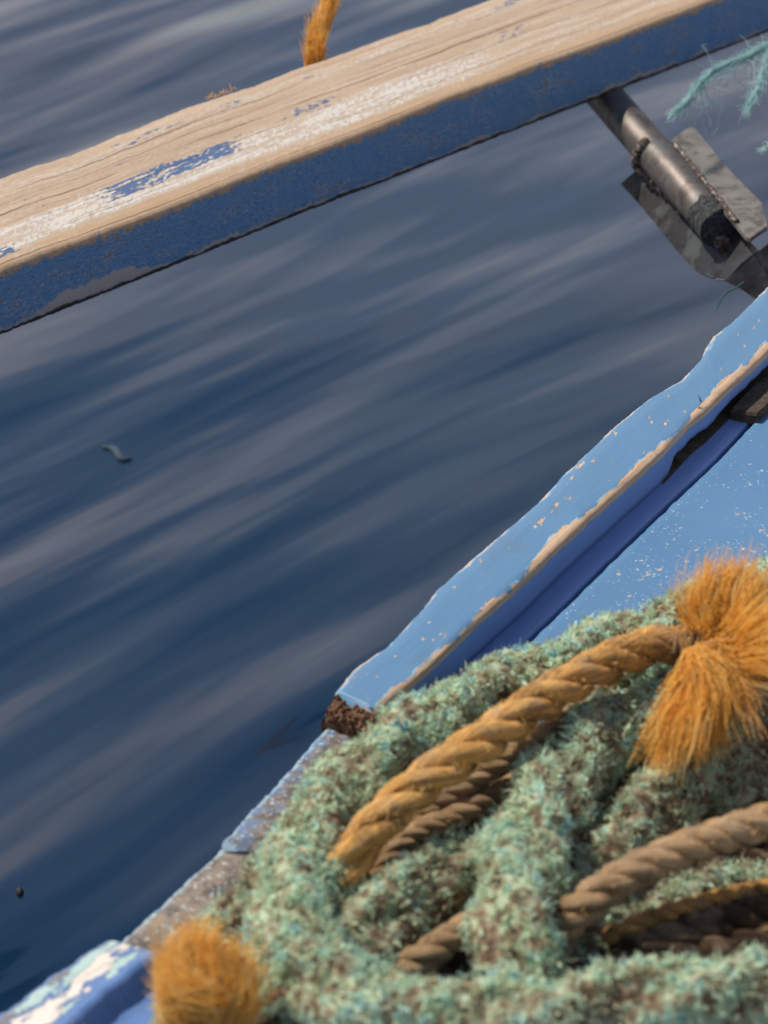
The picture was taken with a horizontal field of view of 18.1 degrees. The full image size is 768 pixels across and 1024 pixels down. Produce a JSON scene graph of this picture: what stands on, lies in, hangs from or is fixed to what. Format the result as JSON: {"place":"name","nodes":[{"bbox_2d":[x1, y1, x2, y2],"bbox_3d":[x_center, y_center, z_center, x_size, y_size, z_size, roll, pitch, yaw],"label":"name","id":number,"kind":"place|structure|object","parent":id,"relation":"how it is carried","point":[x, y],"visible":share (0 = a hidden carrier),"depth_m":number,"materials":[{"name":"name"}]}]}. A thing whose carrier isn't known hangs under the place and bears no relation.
{"place":"outdoors","nodes":[
{"label":"outdoors","id":0,"kind":"place"},
{"bbox_2d":[0,0,767,1013],"bbox_3d":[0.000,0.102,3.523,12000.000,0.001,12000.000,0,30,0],"label":"water","id":1,"kind":"structure","parent":0,"point":[348,434],"depth_m":3.97,"materials":[{"name":"blue liquid"}]},
{"bbox_2d":[16,886,23,896],"bbox_3d":[-0.439,0.457,2.902,0.010,0.007,0.014,0,30,0],"label":"flotsam","id":2,"kind":"object","parent":1,"relation":"on","point":[19,891],"visible":1,"depth_m":2.90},
{"bbox_2d":[102,445,131,461],"bbox_3d":[-0.428,-0.094,3.860,0.020,0.015,0.066,-21,36,-32],"label":"seaweed","id":3,"kind":"object","parent":1,"relation":"on","point":[116,451],"visible":1,"depth_m":3.85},
{"bbox_2d":[0,0,767,1023],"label":"wooden boat","id":4,"kind":"object","parent":1,"relation":"on","point":[634,508],"visible":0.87,"depth_m":2.88,"materials":[{"name":"paint"}]},
{"bbox_2d":[141,904,276,1023],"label":"orange rope","id":5,"kind":"object","parent":4,"relation":"on","point":[198,979],"visible":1,"depth_m":1.60,"materials":[{"name":"orange fabric"}]},
{"bbox_2d":[148,839,295,1023],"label":"green rope","id":6,"kind":"object","parent":4,"relation":"on","point":[226,906],"visible":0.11,"depth_m":1.75,"materials":[{"name":"green fabric"}]},
{"bbox_2d":[208,83,236,98],"bbox_3d":[-0.216,-0.557,3.200,0.056,0.017,0.015,-24,38,-36],"label":"fibre scrap","id":7,"kind":"object","parent":4,"relation":"on","point":[221,92],"visible":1,"depth_m":3.20,"materials":[{"name":"brown wicker"}]},
{"bbox_2d":[299,0,343,65],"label":"orange rope","id":8,"kind":"object","parent":4,"relation":"on","point":[317,36],"visible":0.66,"depth_m":3.41,"materials":[{"name":"orange fabric"}]},
{"bbox_2d":[331,799,504,966],"bbox_3d":[0.037,0.286,1.784,0.223,0.096,0.108,-20,35,-31],"label":"green rope","id":9,"kind":"object","parent":4,"relation":"on","point":[397,907],"visible":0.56,"depth_m":1.76,"materials":[{"name":"green fabric"}]},
{"bbox_2d":[390,909,469,976],"bbox_3d":[0.053,0.307,1.754,0.161,0.050,0.046,-25,38,-36],"label":"tan rope","id":10,"kind":"object","parent":4,"relation":"on","point":[427,953],"visible":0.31,"depth_m":1.72,"materials":[{"name":"brown fabric"}]},
{"bbox_2d":[356,769,518,885],"bbox_3d":[0.051,0.249,1.868,0.038,0.054,0.295,25,38,36],"label":"tan rope","id":11,"kind":"object","parent":4,"relation":"on","point":[467,809],"visible":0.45,"depth_m":1.85,"materials":[{"name":"brown fabric"}]},
{"bbox_2d":[408,769,514,980],"bbox_3d":[0.065,0.255,1.894,0.147,0.044,0.417,12,32,20],"label":"brown rope","id":12,"kind":"object","parent":4,"relation":"on","point":[455,964],"visible":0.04,"depth_m":1.76,"materials":[{"name":"brown fabric"}]},
{"bbox_2d":[236,554,767,1023],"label":"green rope","id":13,"kind":"object","parent":4,"relation":"on","point":[290,920],"visible":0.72,"depth_m":1.66,"materials":[{"name":"green fabric"}]},
{"bbox_2d":[327,536,767,892],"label":"orange rope","id":14,"kind":"object","parent":13,"relation":"on","point":[714,641],"visible":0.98,"depth_m":1.87,"materials":[{"name":"orange fabric"}]},
{"bbox_2d":[554,802,767,960],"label":"tan rope","id":15,"kind":"object","parent":13,"relation":"on","point":[591,899],"visible":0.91,"depth_m":1.71,"materials":[{"name":"brown fabric"}]},
{"bbox_2d":[600,878,767,948],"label":"orange rope","id":16,"kind":"object","parent":13,"relation":"on","point":[615,932],"visible":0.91,"depth_m":1.73,"materials":[{"name":"orange fabric"}]},
{"bbox_2d":[386,682,623,842],"bbox_3d":[0.100,0.197,1.902,0.290,0.068,0.050,-26,39,-38],"label":"tan rope","id":17,"kind":"object","parent":4,"relation":"on","point":[488,773],"visible":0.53,"depth_m":1.87,"materials":[{"name":"brown fabric"}]},
{"bbox_2d":[455,661,757,984],"bbox_3d":[0.155,0.229,1.847,0.145,0.119,0.492,13,32,21],"label":"green rope","id":18,"kind":"object","parent":4,"relation":"on","point":[562,784],"visible":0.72,"depth_m":1.77,"materials":[{"name":"green fabric"}]},
{"bbox_2d":[564,848,767,972],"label":"green rope","id":19,"kind":"object","parent":4,"relation":"on","point":[657,894],"visible":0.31,"depth_m":1.78,"materials":[{"name":"green fabric"}]},
{"bbox_2d":[565,702,767,911],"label":"green rope","id":20,"kind":"object","parent":4,"relation":"on","point":[639,812],"visible":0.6,"depth_m":1.85,"materials":[{"name":"green fabric"}]},
{"bbox_2d":[582,892,767,972],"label":"brown rope","id":21,"kind":"object","parent":4,"relation":"on","point":[727,920],"visible":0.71,"depth_m":1.72,"materials":[{"name":"brown fabric"}]},
{"bbox_2d":[588,682,767,823],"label":"brown rope","id":22,"kind":"object","parent":4,"relation":"on","point":[764,697],"visible":0.07,"depth_m":1.93,"materials":[{"name":"brown fabric"}]},
{"bbox_2d":[615,655,767,691],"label":"brown rope","id":23,"kind":"object","parent":4,"relation":"on","point":[745,671],"visible":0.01,"depth_m":2.08,"materials":[{"name":"fabric"}]},
{"bbox_2d":[641,923,767,963],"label":"brown rope","id":24,"kind":"object","parent":4,"relation":"on","point":[736,939],"visible":0.27,"depth_m":1.71,"materials":[{"name":"brown fabric"}]},
{"bbox_2d":[665,846,767,880],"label":"rope","id":25,"kind":"object","parent":4,"relation":"on","point":[750,853],"visible":0.09,"depth_m":1.84,"materials":[{"name":"green fabric"}]},
{"bbox_2d":[666,34,767,134],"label":"teal twine","id":26,"kind":"object","parent":4,"relation":"hanging from","point":[702,82],"visible":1,"depth_m":3.31,"materials":[{"name":"teal fabric"}]},
{"bbox_2d":[669,836,767,873],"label":"brown rope","id":27,"kind":"object","parent":4,"relation":"on","point":[764,843],"visible":0.06,"depth_m":1.85,"materials":[{"name":"fabric"}]},
{"bbox_2d":[714,281,744,312],"bbox_3d":[0.445,-0.281,3.121,0.042,0.037,0.014,-12,32,-20],"label":"green thread","id":28,"kind":"object","parent":4,"relation":"hanging from","point":[736,287],"visible":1,"depth_m":3.12},
{"bbox_2d":[755,141,767,154],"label":"twine scrap","id":29,"kind":"object","parent":4,"relation":"on","point":[763,149],"visible":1,"depth_m":3.15,"materials":[{"name":"teal fabric"}]}
]}

